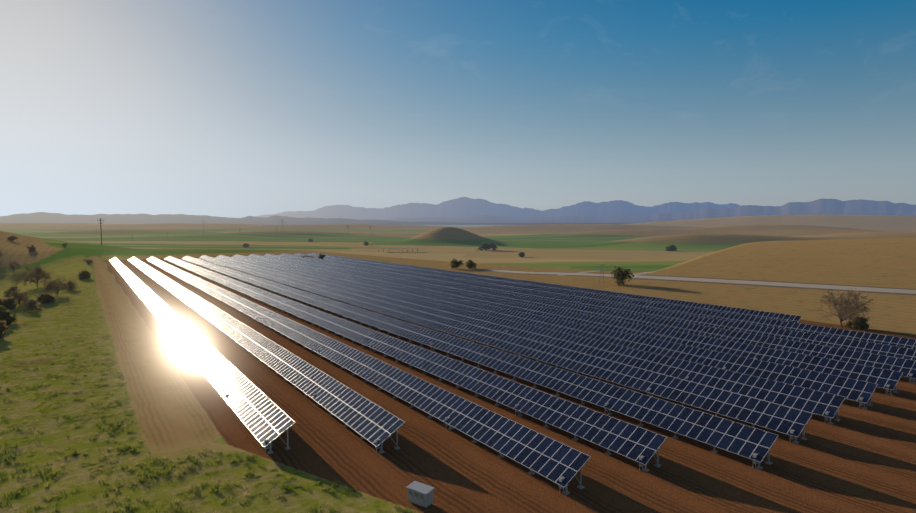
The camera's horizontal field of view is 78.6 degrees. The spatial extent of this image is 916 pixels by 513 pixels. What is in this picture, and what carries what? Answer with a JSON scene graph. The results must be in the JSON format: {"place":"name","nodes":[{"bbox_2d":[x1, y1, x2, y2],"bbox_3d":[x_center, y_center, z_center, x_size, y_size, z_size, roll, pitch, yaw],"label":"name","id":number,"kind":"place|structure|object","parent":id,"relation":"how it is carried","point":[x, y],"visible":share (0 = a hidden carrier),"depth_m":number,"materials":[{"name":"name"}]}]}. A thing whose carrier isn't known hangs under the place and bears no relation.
{"place":"outdoors","nodes":[
{"label":"outdoors","id":0,"kind":"place"},
{"bbox_2d":[0,212,632,224],"bbox_3d":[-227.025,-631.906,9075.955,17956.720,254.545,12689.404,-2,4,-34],"label":"hills","id":1,"kind":"structure","parent":0,"point":[40,217],"depth_m":11472.37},
{"bbox_2d":[383,248,417,251],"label":"irrigation pivot","id":2,"kind":"structure","parent":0,"point":[403,248],"depth_m":1250.48,"materials":[{"name":"white metal"}]},
{"bbox_2d":[0,214,915,512],"bbox_3d":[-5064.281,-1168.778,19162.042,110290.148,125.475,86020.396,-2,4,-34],"label":"ground","id":3,"kind":"structure","parent":0,"point":[856,458],"depth_m":73.44,"materials":[{"name":"brown soil"}]},
{"bbox_2d":[0,320,8,338],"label":"valley scrub","id":4,"kind":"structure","parent":3,"relation":"on","point":[2,327],"depth_m":108.77,"materials":[{"name":"green plant"}]},
{"bbox_2d":[0,297,17,309],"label":"valley scrub","id":5,"kind":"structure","parent":3,"relation":"on","point":[9,303],"depth_m":144.34,"materials":[{"name":"green plant"}]},
{"bbox_2d":[0,305,19,324],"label":"valley scrub","id":6,"kind":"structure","parent":3,"relation":"on","point":[7,317],"depth_m":122.57,"materials":[{"name":"green plant"}]},
{"bbox_2d":[2,285,20,296],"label":"valley scrub","id":7,"kind":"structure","parent":3,"relation":"on","point":[14,287],"depth_m":177.33,"materials":[{"name":"green plant"}]},
{"bbox_2d":[6,236,18,240],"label":"valley scrub","id":8,"kind":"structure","parent":3,"relation":"on","point":[10,238],"depth_m":511.01,"materials":[{"name":"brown plant"}]},
{"bbox_2d":[6,261,22,272],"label":"valley tree","id":9,"kind":"object","parent":3,"relation":"on","point":[11,266],"visible":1,"depth_m":348.46,"materials":[{"name":"green plant"}]},
{"bbox_2d":[8,290,29,304],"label":"valley scrub","id":10,"kind":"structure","parent":3,"relation":"on","point":[16,295],"depth_m":150.97,"materials":[{"name":"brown plant"}]},
{"bbox_2d":[19,299,41,311],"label":"valley scrub","id":11,"kind":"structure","parent":3,"relation":"on","point":[32,304],"depth_m":140.80,"materials":[{"name":"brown plant"}]},
{"bbox_2d":[26,245,35,251],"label":"valley scrub","id":12,"kind":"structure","parent":3,"relation":"on","point":[31,249],"depth_m":415.68,"materials":[{"name":"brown plant"}]},
{"bbox_2d":[9,261,55,286],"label":"valley tree","id":13,"kind":"object","parent":3,"relation":"on","point":[39,273],"visible":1,"depth_m":195.49,"materials":[{"name":"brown plant"}]},
{"bbox_2d":[35,292,56,303],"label":"valley scrub","id":14,"kind":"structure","parent":3,"relation":"on","point":[42,297],"depth_m":154.84,"materials":[{"name":"green plant"}]},
{"bbox_2d":[41,275,67,295],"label":"valley tree","id":15,"kind":"object","parent":3,"relation":"on","point":[50,285],"visible":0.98,"depth_m":170.85,"materials":[{"name":"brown plant"}]},
{"bbox_2d":[62,279,77,290],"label":"valley scrub","id":16,"kind":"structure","parent":3,"relation":"on","point":[69,286],"depth_m":184.78,"materials":[{"name":"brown plant"}]},
{"bbox_2d":[77,270,91,279],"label":"valley scrub","id":17,"kind":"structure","parent":3,"relation":"on","point":[84,274],"depth_m":220.22,"materials":[{"name":"green plant"}]},
{"bbox_2d":[83,259,93,264],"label":"valley scrub","id":18,"kind":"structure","parent":3,"relation":"on","point":[88,262],"depth_m":298.67,"materials":[{"name":"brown plant"}]},
{"bbox_2d":[109,257,294,453],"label":"solar row","id":19,"kind":"object","parent":3,"relation":"on","point":[229,382],"visible":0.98,"depth_m":75.10,"materials":[{"name":"blue glass"}]},
{"bbox_2d":[0,339,418,512],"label":"grass tufts","id":20,"kind":"object","parent":3,"relation":"on","point":[196,491],"visible":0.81,"depth_m":51.52,"materials":[{"name":"green plant"}]},
{"bbox_2d":[128,257,403,453],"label":"solar row","id":21,"kind":"object","parent":3,"relation":"on","point":[354,410],"visible":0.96,"depth_m":75.65,"materials":[{"name":"blue glass"}]},
{"bbox_2d":[146,256,590,494],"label":"solar row","id":22,"kind":"object","parent":3,"relation":"on","point":[559,463],"visible":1,"depth_m":64.70,"materials":[{"name":"blue glass"}]},
{"bbox_2d":[164,256,666,471],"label":"solar row","id":23,"kind":"object","parent":3,"relation":"on","point":[640,445],"visible":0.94,"depth_m":70.57,"materials":[{"name":"blue glass"}]},
{"bbox_2d":[406,481,434,507],"bbox_3d":[-3.013,19.075,44.793,2.060,1.350,1.110,2,4,35],"label":"equipment cabinet","id":24,"kind":"object","parent":3,"relation":"on","point":[419,494],"visible":1,"depth_m":44.45,"materials":[{"name":"metal"}]},
{"bbox_2d":[450,258,463,268],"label":"tree","id":25,"kind":"object","parent":3,"relation":"on","point":[454,263],"visible":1,"depth_m":267.98,"materials":[{"name":"green plant"}]},
{"bbox_2d":[465,259,475,268],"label":"tree","id":26,"kind":"object","parent":3,"relation":"on","point":[470,264],"visible":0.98,"depth_m":267.27,"materials":[{"name":"green plant"}]},
{"bbox_2d":[181,256,778,468],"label":"solar row","id":27,"kind":"object","parent":3,"relation":"on","point":[752,443],"visible":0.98,"depth_m":71.28,"materials":[{"name":"blue glass"}]},
{"bbox_2d":[477,242,488,250],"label":"tree","id":28,"kind":"object","parent":3,"relation":"on","point":[485,246],"visible":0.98,"depth_m":1319.30,"materials":[{"name":"green plant"}]},
{"bbox_2d":[487,242,496,249],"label":"tree","id":29,"kind":"object","parent":3,"relation":"on","point":[492,246],"visible":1,"depth_m":1321.35,"materials":[{"name":"green plant"}]},
{"bbox_2d":[199,255,812,443],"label":"solar row","id":30,"kind":"object","parent":3,"relation":"on","point":[792,422],"visible":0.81,"depth_m":79.18,"materials":[{"name":"blue glass"}]},
{"bbox_2d":[215,255,844,423],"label":"solar row","id":31,"kind":"object","parent":3,"relation":"on","point":[817,402],"visible":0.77,"depth_m":86.55,"materials":[{"name":"blue glass"}]},
{"bbox_2d":[232,254,877,408],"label":"solar row","id":32,"kind":"object","parent":3,"relation":"on","point":[831,384],"visible":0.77,"depth_m":93.17,"materials":[{"name":"blue glass"}]},
{"bbox_2d":[309,253,801,322],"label":"solar row","id":33,"kind":"object","parent":3,"relation":"on","point":[756,313],"visible":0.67,"depth_m":157.01,"materials":[{"name":"blue glass"}]},
{"bbox_2d":[247,254,902,395],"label":"solar row","id":34,"kind":"object","parent":3,"relation":"on","point":[887,379],"visible":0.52,"depth_m":100.26,"materials":[{"name":"blue glass"}]},
{"bbox_2d":[264,254,915,383],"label":"solar row","id":35,"kind":"object","parent":3,"relation":"on","point":[907,369],"visible":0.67,"depth_m":107.93,"materials":[{"name":"blue glass"}]},
{"bbox_2d":[279,253,915,364],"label":"solar row","id":36,"kind":"object","parent":3,"relation":"on","point":[861,346],"visible":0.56,"depth_m":118.37,"materials":[{"name":"blue glass"}]},
{"bbox_2d":[294,253,915,349],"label":"solar row","id":37,"kind":"object","parent":3,"relation":"on","point":[899,342],"visible":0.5,"depth_m":127.55,"materials":[{"name":"blue glass"}]},
{"bbox_2d":[561,270,658,275],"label":"track loop","id":38,"kind":"object","parent":3,"relation":"on","point":[632,274],"visible":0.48,"depth_m":233.17,"materials":[{"name":"beige gravel"}]},
{"bbox_2d":[610,266,634,285],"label":"tree","id":39,"kind":"object","parent":3,"relation":"on","point":[620,275],"visible":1,"depth_m":197.90,"materials":[{"name":"green plant"}]},
{"bbox_2d":[665,244,676,250],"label":"tree","id":40,"kind":"object","parent":3,"relation":"on","point":[670,248],"visible":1,"depth_m":1306.43,"materials":[{"name":"green plant"}]},
{"bbox_2d":[818,288,876,329],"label":"bare tree","id":41,"kind":"object","parent":3,"relation":"on","point":[842,314],"visible":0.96,"depth_m":117.78,"materials":[{"name":"brown plant"}]},
{"bbox_2d":[843,317,869,329],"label":"bush","id":42,"kind":"object","parent":3,"relation":"on","point":[865,325],"visible":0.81,"depth_m":116.89,"materials":[{"name":"green plant"}]},
{"bbox_2d":[0,0,915,217],"label":"sky","id":43,"kind":"structure","parent":0,"point":[219,108],"materials":[{"name":"blue"}]},
{"bbox_2d":[254,197,744,219],"bbox_3d":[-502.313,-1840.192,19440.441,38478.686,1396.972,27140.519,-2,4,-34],"label":"mountains","id":44,"kind":"structure","parent":0,"point":[462,207],"depth_m":27552.71,"materials":[{"name":"stone"}]},
{"bbox_2d":[386,199,915,222],"bbox_3d":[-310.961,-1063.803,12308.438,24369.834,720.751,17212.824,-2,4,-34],"label":"mountains","id":45,"kind":"structure","parent":0,"point":[840,207],"depth_m":15899.86,"materials":[{"name":"stone"}]},
{"bbox_2d":[483,269,915,295],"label":"road","id":46,"kind":"structure","parent":0,"point":[785,284],"depth_m":193.99,"materials":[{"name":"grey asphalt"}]}
]}

